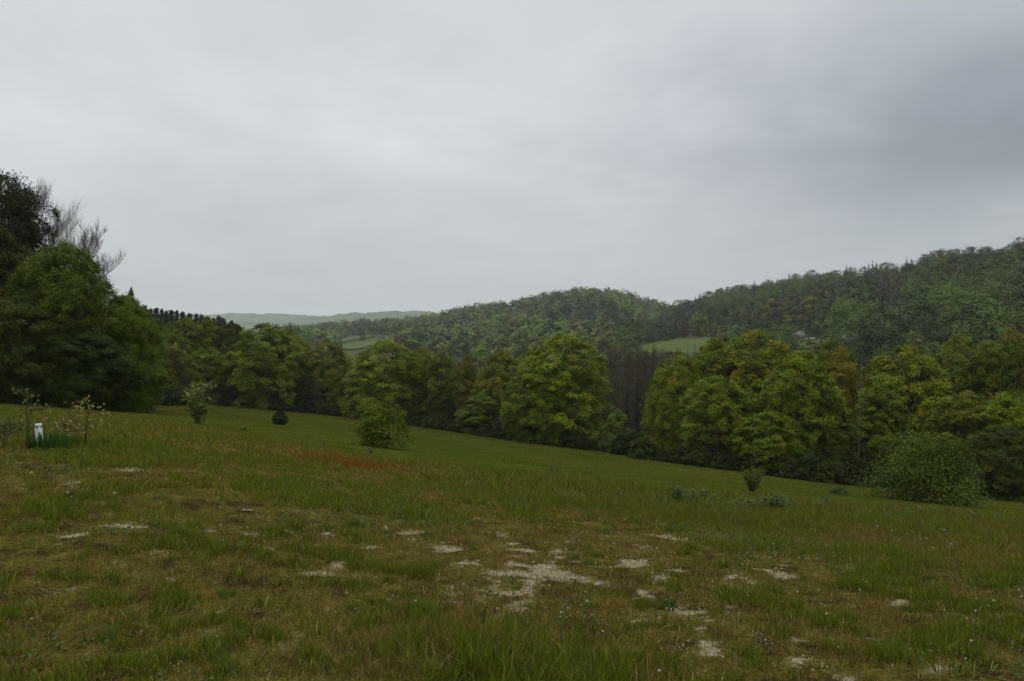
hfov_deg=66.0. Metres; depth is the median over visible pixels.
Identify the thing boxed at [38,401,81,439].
young sapling
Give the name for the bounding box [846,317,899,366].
hillside tree
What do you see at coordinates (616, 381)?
tamarack tree
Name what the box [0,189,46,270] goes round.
maple tree
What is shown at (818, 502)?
broadleaf weed
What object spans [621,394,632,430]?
spruce tree
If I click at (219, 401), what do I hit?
undergrowth shrub
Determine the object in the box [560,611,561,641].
white flower
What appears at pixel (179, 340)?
maple tree
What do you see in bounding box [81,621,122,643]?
lily clump
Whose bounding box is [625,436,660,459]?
undergrowth shrub
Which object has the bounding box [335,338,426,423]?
maple tree
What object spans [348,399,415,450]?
meadow bush
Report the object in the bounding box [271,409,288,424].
dark bush
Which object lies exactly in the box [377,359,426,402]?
woodland tree
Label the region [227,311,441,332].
hill
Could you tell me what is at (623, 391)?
tamarack tree
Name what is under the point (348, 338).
field
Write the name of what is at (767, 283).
hillside tree
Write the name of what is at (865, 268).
hillside tree
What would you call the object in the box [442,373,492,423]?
woodland tree
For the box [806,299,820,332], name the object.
hillside spruce
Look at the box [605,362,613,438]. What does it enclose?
tamarack tree
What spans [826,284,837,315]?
hillside spruce
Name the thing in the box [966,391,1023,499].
maple tree
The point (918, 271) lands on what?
hillside tree
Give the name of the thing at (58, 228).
bare tree
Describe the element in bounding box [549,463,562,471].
broadleaf weed
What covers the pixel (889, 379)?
maple tree
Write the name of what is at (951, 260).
hillside tree
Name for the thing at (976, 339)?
hillside spruce
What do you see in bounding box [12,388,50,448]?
young sapling
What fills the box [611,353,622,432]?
tamarack tree
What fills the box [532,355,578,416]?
woodland tree
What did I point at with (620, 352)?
tamarack tree
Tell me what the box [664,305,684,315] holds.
hillside tree
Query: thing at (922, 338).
hillside tree
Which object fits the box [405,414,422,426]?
undergrowth shrub
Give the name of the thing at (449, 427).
undergrowth shrub
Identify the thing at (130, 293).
young tree
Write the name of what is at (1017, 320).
hillside spruce
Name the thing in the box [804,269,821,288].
hillside tree
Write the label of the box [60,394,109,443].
young sapling
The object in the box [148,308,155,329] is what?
pine tree
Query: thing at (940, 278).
hillside tree
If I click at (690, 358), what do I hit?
woodland tree
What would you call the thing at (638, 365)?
tamarack tree
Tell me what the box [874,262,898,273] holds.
hillside tree
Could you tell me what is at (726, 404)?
maple tree
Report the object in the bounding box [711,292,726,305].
hillside tree
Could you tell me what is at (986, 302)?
hillside tree
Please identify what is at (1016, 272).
hillside tree
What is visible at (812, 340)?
lawn
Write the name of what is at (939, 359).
woodland tree
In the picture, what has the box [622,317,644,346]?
hillside tree
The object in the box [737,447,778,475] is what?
undergrowth shrub
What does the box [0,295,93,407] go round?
maple tree
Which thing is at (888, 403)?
maple tree
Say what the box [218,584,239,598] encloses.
lily clump
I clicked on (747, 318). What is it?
hillside tree
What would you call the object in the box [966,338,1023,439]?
woodland tree
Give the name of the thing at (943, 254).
hillside tree
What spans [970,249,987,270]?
hillside tree
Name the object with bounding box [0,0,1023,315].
sky
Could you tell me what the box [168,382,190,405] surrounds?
undergrowth shrub
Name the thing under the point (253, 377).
maple tree
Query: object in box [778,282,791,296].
hillside tree
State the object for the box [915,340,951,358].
hillside tree
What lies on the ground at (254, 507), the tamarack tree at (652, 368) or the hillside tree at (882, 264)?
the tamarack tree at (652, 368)
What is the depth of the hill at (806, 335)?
379.37 m
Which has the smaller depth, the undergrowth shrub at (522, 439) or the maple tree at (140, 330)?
the maple tree at (140, 330)
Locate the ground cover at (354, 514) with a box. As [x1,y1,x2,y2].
[0,445,1023,680]
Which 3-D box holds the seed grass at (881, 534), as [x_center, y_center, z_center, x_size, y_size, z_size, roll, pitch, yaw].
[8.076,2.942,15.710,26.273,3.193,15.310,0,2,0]
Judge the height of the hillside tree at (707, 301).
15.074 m
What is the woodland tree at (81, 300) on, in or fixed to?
on the ground at (254, 507)
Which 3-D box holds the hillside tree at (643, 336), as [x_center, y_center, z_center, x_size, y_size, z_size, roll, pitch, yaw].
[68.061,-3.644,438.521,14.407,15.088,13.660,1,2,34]
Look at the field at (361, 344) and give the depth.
696.21 m
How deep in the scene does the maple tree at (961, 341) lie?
107.30 m
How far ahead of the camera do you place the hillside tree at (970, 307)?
194.95 m
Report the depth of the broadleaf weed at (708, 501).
14.24 m
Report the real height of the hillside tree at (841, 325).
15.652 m
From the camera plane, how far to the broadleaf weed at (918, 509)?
16.23 m
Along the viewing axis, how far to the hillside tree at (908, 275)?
414.59 m
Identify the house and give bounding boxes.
[793,331,804,340]
[835,334,854,348]
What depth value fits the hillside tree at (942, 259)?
433.65 m
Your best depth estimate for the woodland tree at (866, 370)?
72.79 m
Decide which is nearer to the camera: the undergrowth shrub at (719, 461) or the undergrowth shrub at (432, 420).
the undergrowth shrub at (719, 461)
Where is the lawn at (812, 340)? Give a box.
[795,339,855,347]
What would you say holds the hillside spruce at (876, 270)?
on the hill at (806, 335)
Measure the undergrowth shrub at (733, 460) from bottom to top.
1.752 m
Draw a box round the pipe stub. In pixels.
[35,423,42,441]
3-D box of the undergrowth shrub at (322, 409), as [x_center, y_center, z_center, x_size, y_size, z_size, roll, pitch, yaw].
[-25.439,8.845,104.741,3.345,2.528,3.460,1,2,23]
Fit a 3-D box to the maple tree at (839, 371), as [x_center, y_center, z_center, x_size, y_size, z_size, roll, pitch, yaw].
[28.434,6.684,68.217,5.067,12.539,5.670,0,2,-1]
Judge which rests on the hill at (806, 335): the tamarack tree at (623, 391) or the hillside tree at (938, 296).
the hillside tree at (938, 296)
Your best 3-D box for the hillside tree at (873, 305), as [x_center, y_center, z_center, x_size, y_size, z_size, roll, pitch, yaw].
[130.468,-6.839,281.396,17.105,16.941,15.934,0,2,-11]
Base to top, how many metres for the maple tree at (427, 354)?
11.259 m
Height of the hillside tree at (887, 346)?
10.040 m
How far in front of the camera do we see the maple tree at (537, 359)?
82.48 m
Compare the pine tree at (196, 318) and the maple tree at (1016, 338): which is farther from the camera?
the pine tree at (196, 318)
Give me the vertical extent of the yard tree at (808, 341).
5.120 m
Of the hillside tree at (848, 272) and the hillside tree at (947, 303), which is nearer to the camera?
the hillside tree at (947, 303)
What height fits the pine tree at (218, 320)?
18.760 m
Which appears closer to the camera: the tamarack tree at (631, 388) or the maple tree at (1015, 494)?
the maple tree at (1015, 494)
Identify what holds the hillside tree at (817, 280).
on the hill at (806, 335)
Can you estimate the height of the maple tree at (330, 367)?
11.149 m
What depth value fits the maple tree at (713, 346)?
73.01 m
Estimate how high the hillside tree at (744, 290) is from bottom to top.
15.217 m
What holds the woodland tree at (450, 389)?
on the ground at (254, 507)
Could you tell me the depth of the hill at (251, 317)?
3255.41 m
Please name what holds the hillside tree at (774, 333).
on the hill at (806, 335)
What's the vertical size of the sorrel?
1.366 m
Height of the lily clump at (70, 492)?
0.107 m
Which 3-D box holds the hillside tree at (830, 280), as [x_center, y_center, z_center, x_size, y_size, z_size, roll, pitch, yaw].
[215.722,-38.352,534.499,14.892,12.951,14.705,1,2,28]
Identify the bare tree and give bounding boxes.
[3,176,85,266]
[68,217,126,316]
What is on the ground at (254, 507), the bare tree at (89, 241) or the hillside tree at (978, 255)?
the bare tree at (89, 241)
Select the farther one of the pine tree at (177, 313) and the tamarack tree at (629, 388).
the pine tree at (177, 313)
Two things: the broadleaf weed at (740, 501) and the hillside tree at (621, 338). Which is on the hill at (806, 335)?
the hillside tree at (621, 338)
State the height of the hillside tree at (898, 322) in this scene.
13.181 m
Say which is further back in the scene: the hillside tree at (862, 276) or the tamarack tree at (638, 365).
the hillside tree at (862, 276)
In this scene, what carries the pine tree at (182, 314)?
on the ground at (254, 507)
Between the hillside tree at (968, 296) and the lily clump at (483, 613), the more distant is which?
the hillside tree at (968, 296)
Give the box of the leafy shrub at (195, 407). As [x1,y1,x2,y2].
[182,381,217,423]
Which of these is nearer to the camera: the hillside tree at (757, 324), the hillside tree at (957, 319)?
the hillside tree at (957, 319)
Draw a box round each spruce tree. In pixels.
[224,367,245,406]
[254,373,278,409]
[300,366,319,413]
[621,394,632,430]
[629,374,644,432]
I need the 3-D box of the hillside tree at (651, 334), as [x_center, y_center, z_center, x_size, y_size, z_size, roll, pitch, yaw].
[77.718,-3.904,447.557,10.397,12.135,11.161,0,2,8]
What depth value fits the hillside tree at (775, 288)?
552.84 m
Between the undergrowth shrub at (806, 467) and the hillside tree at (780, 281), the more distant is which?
the hillside tree at (780, 281)
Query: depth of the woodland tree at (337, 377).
118.18 m
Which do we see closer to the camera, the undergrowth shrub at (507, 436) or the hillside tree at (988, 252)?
the undergrowth shrub at (507, 436)
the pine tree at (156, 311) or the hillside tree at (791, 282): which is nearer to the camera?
the pine tree at (156, 311)
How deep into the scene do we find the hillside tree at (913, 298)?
309.75 m
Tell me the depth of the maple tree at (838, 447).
60.79 m
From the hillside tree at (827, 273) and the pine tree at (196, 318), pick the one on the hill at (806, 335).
the hillside tree at (827, 273)
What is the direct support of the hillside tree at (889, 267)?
on the hill at (806, 335)
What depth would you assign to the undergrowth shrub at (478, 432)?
86.18 m
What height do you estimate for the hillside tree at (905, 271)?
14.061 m
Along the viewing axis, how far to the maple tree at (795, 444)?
59.57 m
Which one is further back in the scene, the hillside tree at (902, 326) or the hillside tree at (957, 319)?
the hillside tree at (957, 319)
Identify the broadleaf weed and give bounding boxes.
[363,446,373,452]
[507,498,527,507]
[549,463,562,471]
[554,489,574,498]
[658,483,690,503]
[671,483,709,498]
[697,498,715,507]
[708,489,724,504]
[725,493,757,509]
[754,490,786,509]
[768,494,800,508]
[810,498,827,508]
[818,493,830,501]
[917,506,934,513]
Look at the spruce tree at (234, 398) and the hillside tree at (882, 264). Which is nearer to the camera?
the spruce tree at (234, 398)
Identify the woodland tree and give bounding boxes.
[57,269,102,329]
[112,320,172,410]
[155,340,198,404]
[250,343,304,408]
[297,361,333,402]
[319,358,377,402]
[334,359,392,405]
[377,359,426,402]
[391,364,449,415]
[434,366,476,424]
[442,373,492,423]
[488,355,543,422]
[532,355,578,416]
[544,358,605,425]
[562,356,610,445]
[637,362,692,452]
[656,354,716,452]
[696,351,719,432]
[703,356,759,440]
[742,350,808,431]
[771,350,833,423]
[804,338,870,404]
[853,361,892,430]
[879,368,935,453]
[897,353,963,438]
[919,356,983,436]
[952,349,1023,474]
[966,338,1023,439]
[995,343,1023,413]
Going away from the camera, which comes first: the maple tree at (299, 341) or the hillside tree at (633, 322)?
the maple tree at (299, 341)
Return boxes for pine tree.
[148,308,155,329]
[153,308,162,319]
[158,310,175,349]
[168,309,179,342]
[175,310,182,332]
[179,311,186,335]
[180,313,197,353]
[194,313,202,341]
[198,314,209,335]
[215,315,224,347]
[221,318,232,343]
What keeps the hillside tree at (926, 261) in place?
on the hill at (806, 335)
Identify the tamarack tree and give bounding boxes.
[476,355,484,368]
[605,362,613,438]
[610,351,620,431]
[611,353,620,415]
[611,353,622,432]
[616,347,625,428]
[619,350,628,424]
[619,350,635,428]
[623,348,635,426]
[623,352,634,426]
[624,349,640,426]
[625,353,636,431]
[629,364,638,429]
[632,343,642,417]
[634,346,643,428]
[634,355,645,429]
[635,355,645,431]
[642,348,649,428]
[648,344,659,405]
[663,349,669,376]
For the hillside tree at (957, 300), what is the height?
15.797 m
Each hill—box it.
[173,313,328,323]
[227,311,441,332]
[256,301,652,368]
[598,263,1023,369]
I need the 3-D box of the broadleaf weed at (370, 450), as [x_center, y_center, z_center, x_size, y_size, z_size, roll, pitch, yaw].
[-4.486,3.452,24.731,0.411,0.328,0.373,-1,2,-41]
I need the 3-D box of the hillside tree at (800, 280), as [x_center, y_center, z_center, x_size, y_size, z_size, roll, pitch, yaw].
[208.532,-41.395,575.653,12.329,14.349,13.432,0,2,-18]
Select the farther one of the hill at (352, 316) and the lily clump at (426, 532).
the hill at (352, 316)
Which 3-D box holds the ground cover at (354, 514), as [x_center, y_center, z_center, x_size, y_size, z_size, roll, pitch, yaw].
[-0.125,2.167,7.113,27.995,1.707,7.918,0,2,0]
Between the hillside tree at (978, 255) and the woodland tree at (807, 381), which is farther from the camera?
the hillside tree at (978, 255)
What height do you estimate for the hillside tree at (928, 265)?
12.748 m
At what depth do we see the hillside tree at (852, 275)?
532.95 m
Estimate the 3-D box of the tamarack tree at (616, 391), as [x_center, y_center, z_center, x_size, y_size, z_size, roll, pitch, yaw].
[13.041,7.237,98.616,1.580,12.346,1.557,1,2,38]
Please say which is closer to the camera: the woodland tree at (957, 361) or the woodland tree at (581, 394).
the woodland tree at (957, 361)
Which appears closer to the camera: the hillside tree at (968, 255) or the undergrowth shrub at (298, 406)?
the undergrowth shrub at (298, 406)
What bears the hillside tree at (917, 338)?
on the hill at (806, 335)
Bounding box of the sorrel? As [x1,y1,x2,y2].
[283,447,433,474]
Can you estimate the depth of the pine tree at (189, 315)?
164.56 m
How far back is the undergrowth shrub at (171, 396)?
82.77 m
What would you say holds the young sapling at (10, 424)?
on the ground at (254, 507)
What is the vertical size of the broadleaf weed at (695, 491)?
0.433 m
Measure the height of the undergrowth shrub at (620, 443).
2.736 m
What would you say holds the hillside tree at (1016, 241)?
on the hill at (806, 335)
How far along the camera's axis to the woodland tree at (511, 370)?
97.65 m
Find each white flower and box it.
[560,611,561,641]
[825,612,827,648]
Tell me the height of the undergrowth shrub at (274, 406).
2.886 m
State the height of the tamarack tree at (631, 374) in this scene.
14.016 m
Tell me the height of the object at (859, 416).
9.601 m
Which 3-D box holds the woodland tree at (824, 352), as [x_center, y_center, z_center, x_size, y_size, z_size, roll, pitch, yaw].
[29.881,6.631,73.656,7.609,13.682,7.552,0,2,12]
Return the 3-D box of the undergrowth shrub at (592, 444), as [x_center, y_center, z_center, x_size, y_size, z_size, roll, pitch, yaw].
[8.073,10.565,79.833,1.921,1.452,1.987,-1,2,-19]
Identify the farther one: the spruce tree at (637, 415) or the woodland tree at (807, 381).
the spruce tree at (637, 415)
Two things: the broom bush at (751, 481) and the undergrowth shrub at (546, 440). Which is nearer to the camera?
the broom bush at (751, 481)
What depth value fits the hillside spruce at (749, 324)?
279.45 m
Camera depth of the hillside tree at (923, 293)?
316.20 m
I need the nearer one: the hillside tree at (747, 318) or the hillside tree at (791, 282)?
the hillside tree at (747, 318)
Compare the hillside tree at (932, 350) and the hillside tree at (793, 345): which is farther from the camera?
the hillside tree at (793, 345)
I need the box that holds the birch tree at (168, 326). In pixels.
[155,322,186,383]
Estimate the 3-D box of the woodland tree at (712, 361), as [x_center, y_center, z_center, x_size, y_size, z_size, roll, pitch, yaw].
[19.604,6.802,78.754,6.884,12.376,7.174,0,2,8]
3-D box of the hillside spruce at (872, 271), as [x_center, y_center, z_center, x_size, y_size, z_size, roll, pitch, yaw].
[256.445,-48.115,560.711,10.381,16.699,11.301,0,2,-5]
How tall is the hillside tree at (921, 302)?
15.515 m
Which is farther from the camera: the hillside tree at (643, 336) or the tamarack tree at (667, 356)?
the hillside tree at (643, 336)
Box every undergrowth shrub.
[150,385,182,405]
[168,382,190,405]
[202,388,226,405]
[221,397,233,406]
[239,395,255,406]
[266,393,293,410]
[292,403,307,411]
[309,399,330,414]
[325,403,342,415]
[341,405,361,417]
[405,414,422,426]
[420,412,445,429]
[444,422,456,431]
[452,413,478,433]
[474,425,489,436]
[480,421,507,438]
[502,429,515,439]
[515,423,545,443]
[539,434,556,445]
[557,426,588,448]
[584,439,600,450]
[600,441,612,451]
[606,430,637,454]
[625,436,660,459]
[649,449,669,461]
[667,445,692,463]
[678,439,716,466]
[707,448,732,469]
[724,452,746,471]
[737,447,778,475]
[768,459,798,478]
[791,451,827,481]
[811,460,843,483]
[832,457,859,485]
[847,456,899,487]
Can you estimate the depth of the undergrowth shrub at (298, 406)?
103.79 m
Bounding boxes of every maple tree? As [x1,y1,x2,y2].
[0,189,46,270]
[0,227,47,395]
[0,239,135,410]
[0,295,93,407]
[6,322,152,410]
[79,292,170,411]
[163,317,211,390]
[179,316,229,388]
[181,345,233,402]
[206,320,264,398]
[219,322,309,409]
[262,334,320,410]
[284,328,302,361]
[300,339,352,414]
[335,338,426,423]
[394,346,447,425]
[414,351,465,428]
[445,354,482,425]
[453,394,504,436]
[470,350,521,426]
[498,366,570,445]
[501,331,613,448]
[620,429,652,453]
[640,351,708,457]
[671,339,750,445]
[677,373,762,469]
[705,329,815,459]
[728,409,811,474]
[743,349,852,478]
[787,398,866,466]
[814,346,872,457]
[850,343,973,485]
[850,383,911,486]
[914,390,1016,495]
[925,334,983,383]
[953,424,1023,501]
[961,339,1008,377]
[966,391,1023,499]
[997,325,1023,358]
[1000,393,1023,487]
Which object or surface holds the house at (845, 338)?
on the hill at (806, 335)
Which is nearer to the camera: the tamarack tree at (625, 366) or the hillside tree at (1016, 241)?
the tamarack tree at (625, 366)
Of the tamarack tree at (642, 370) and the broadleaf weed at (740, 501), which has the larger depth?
the tamarack tree at (642, 370)
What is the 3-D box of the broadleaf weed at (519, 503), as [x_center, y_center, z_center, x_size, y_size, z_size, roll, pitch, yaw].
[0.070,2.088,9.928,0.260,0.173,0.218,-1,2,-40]
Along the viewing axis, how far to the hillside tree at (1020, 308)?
184.73 m
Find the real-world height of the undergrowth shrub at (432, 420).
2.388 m
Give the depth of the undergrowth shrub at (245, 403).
104.36 m
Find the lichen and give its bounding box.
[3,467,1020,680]
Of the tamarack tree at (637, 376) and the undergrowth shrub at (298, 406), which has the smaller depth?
the undergrowth shrub at (298, 406)
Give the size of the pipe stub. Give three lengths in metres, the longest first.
0.314 x 0.100 x 0.100 m
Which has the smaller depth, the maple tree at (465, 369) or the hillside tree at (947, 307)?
the maple tree at (465, 369)
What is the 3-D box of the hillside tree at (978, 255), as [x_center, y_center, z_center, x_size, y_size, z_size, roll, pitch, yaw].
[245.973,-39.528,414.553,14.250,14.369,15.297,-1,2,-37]
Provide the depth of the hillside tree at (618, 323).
409.52 m
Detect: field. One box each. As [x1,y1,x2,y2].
[340,335,406,348]
[341,335,374,341]
[631,337,717,352]
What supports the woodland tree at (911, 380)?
on the ground at (254, 507)
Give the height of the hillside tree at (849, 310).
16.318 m
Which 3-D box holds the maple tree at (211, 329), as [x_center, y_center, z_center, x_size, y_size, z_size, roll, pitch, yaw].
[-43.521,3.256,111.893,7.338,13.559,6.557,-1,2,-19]
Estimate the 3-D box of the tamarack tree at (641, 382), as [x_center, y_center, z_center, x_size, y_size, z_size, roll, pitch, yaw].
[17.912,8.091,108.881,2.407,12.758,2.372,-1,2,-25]
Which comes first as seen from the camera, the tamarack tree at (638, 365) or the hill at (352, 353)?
the tamarack tree at (638, 365)
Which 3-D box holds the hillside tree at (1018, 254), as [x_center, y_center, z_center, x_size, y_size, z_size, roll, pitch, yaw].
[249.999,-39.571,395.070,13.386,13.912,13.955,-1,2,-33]
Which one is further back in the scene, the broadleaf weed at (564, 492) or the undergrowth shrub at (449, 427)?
the undergrowth shrub at (449, 427)
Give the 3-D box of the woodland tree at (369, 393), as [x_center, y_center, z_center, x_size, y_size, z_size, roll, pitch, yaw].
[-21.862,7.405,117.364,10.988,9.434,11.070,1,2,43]
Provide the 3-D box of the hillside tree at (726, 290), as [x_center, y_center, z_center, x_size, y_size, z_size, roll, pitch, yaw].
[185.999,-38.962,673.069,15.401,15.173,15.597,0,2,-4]
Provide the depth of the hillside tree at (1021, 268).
293.81 m
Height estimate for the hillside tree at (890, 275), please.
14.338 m
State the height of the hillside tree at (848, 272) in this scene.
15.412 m
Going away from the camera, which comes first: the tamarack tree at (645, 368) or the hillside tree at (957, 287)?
the tamarack tree at (645, 368)
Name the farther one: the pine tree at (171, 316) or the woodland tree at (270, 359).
the pine tree at (171, 316)
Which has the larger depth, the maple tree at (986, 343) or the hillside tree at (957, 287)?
the hillside tree at (957, 287)
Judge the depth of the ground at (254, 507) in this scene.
5.73 m
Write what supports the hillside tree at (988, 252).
on the hill at (806, 335)
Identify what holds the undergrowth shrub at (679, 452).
on the ground at (254, 507)
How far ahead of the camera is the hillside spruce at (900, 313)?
236.36 m
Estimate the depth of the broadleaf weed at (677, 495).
15.09 m
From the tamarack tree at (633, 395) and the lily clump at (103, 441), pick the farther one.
the tamarack tree at (633, 395)
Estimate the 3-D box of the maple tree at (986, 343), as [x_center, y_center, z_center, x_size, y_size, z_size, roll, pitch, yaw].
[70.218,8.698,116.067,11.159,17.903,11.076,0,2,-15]
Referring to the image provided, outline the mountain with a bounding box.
[474,302,510,310]
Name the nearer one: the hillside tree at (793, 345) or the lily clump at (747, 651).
the lily clump at (747, 651)
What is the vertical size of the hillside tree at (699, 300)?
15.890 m
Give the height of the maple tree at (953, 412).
8.354 m
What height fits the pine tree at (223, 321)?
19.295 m
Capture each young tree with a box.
[122,287,142,409]
[600,408,631,452]
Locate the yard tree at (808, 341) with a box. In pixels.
[805,335,811,345]
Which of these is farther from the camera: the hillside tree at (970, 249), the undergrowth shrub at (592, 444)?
the hillside tree at (970, 249)
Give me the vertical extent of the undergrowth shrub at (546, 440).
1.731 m
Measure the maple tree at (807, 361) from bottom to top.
11.246 m
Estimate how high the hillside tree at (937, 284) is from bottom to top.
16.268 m
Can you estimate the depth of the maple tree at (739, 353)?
69.78 m
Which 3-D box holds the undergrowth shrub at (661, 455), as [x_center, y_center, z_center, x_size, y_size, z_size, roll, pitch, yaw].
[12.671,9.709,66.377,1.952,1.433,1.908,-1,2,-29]
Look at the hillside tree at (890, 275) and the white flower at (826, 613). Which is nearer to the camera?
the white flower at (826, 613)
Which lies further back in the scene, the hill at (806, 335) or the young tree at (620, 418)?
the hill at (806, 335)
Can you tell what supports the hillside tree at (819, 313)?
on the hill at (806, 335)
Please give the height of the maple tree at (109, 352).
6.009 m
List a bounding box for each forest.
[262,286,686,365]
[331,345,960,425]
[598,241,1023,357]
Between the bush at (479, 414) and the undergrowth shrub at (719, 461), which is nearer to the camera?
the undergrowth shrub at (719, 461)
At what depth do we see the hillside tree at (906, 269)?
448.16 m
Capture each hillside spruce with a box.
[742,317,757,359]
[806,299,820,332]
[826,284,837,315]
[870,261,874,274]
[873,263,880,278]
[892,307,905,339]
[968,332,981,354]
[982,326,996,349]
[1002,291,1023,341]
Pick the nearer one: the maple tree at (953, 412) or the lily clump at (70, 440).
the lily clump at (70, 440)
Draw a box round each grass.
[32,405,1023,514]
[350,448,1023,552]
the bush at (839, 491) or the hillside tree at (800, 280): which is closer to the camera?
the bush at (839, 491)
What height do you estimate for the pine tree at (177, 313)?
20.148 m
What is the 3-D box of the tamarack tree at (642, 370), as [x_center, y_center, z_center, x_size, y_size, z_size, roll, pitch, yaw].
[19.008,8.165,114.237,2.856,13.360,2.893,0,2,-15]
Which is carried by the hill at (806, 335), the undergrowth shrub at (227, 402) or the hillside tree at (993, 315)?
the hillside tree at (993, 315)
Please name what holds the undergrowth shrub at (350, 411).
on the ground at (254, 507)
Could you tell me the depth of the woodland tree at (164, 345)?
58.59 m
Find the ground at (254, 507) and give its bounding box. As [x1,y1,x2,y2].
[0,337,1023,680]
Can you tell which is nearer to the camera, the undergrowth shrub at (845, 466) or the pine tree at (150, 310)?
the undergrowth shrub at (845, 466)
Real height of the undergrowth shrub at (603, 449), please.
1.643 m
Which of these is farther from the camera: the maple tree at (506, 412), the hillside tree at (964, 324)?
the hillside tree at (964, 324)
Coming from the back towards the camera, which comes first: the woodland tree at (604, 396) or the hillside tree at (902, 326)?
the hillside tree at (902, 326)
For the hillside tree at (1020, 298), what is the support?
on the hill at (806, 335)
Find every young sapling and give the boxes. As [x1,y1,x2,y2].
[0,417,37,446]
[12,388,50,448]
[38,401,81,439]
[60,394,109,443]
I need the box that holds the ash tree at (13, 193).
[0,168,69,329]
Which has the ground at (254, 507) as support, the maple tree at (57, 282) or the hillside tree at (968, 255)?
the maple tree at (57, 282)
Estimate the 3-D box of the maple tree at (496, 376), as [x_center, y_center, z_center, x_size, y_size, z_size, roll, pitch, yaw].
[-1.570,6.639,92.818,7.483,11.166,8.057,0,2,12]
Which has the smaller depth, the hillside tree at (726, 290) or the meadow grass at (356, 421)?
the meadow grass at (356, 421)
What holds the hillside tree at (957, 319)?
on the hill at (806, 335)
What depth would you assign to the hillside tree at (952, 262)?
441.60 m
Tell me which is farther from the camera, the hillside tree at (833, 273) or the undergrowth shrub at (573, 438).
the hillside tree at (833, 273)
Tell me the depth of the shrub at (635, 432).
79.63 m
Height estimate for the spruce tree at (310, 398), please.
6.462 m
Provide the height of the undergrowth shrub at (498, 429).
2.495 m
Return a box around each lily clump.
[21,430,69,449]
[59,433,80,447]
[59,488,101,496]
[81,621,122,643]
[95,435,112,445]
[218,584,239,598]
[419,528,434,536]
[480,605,486,624]
[651,597,679,610]
[737,642,762,658]
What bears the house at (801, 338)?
on the hill at (806, 335)
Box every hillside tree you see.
[604,321,630,345]
[607,322,644,353]
[612,333,630,349]
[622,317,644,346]
[627,320,644,343]
[641,324,657,342]
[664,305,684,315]
[682,300,693,309]
[694,298,707,308]
[699,297,712,308]
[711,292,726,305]
[721,286,736,293]
[731,312,766,334]
[737,288,753,300]
[740,321,774,346]
[760,328,790,352]
[761,283,783,301]
[762,318,799,349]
[763,282,779,290]
[771,324,807,353]
[773,280,784,290]
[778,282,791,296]
[784,277,797,292]
[790,274,804,290]
[795,277,817,299]
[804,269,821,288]
[808,300,832,333]
[810,272,826,291]
[819,272,836,288]
[821,308,855,345]
[822,275,839,290]
[826,300,861,333]
[827,270,842,280]
[840,267,859,281]
[841,310,872,349]
[846,271,856,286]
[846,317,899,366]
[849,326,885,362]
[855,272,872,288]
[855,297,897,334]
[858,266,868,281]
[858,320,904,360]
[872,340,904,360]
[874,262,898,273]
[878,267,900,282]
[878,270,897,293]
[878,315,916,350]
[879,262,901,277]
[886,273,905,298]
[890,273,917,298]
[890,314,942,355]
[893,262,925,287]
[895,330,927,354]
[896,283,934,317]
[897,297,950,340]
[900,266,910,280]
[904,325,938,351]
[906,294,933,325]
[907,265,928,283]
[909,283,939,315]
[912,319,955,352]
[913,253,935,272]
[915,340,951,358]
[919,256,934,277]
[919,284,962,325]
[923,281,957,313]
[925,256,946,275]
[925,275,955,297]
[926,250,946,262]
[926,302,962,335]
[931,256,951,278]
[933,250,953,271]
[936,303,962,340]
[936,303,998,345]
[937,282,963,307]
[939,288,984,324]
[939,304,1006,357]
[942,261,954,275]
[943,253,969,278]
[945,248,960,258]
[948,307,1017,354]
[949,314,985,352]
[952,294,1007,338]
[953,290,986,304]
[955,246,983,264]
[960,253,974,272]
[964,296,1004,318]
[967,252,986,276]
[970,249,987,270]
[977,246,998,260]
[984,281,1016,307]
[987,252,1010,270]
[992,272,1023,311]
[994,300,1023,341]
[996,248,1023,270]
[998,292,1023,326]
[1003,264,1023,288]
[1007,266,1023,298]
[1010,237,1023,250]
[1010,241,1023,258]
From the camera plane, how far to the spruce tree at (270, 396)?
102.96 m
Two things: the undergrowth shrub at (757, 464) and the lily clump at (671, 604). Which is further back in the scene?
the undergrowth shrub at (757, 464)
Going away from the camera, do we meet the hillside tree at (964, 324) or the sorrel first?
the sorrel
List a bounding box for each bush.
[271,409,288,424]
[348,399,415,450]
[738,465,765,491]
[827,487,851,495]
[853,420,1008,509]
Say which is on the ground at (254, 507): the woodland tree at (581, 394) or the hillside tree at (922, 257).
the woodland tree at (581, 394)
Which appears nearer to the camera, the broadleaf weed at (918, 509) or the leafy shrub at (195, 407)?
the broadleaf weed at (918, 509)
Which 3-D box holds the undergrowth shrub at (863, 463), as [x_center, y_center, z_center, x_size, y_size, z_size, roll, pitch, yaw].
[26.081,9.686,57.308,3.746,2.623,3.222,-1,2,-21]
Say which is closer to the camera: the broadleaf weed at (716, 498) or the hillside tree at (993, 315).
the broadleaf weed at (716, 498)
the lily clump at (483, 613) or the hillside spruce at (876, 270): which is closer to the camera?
the lily clump at (483, 613)
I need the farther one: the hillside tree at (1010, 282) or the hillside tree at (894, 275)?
the hillside tree at (894, 275)
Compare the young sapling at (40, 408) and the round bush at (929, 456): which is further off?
the round bush at (929, 456)

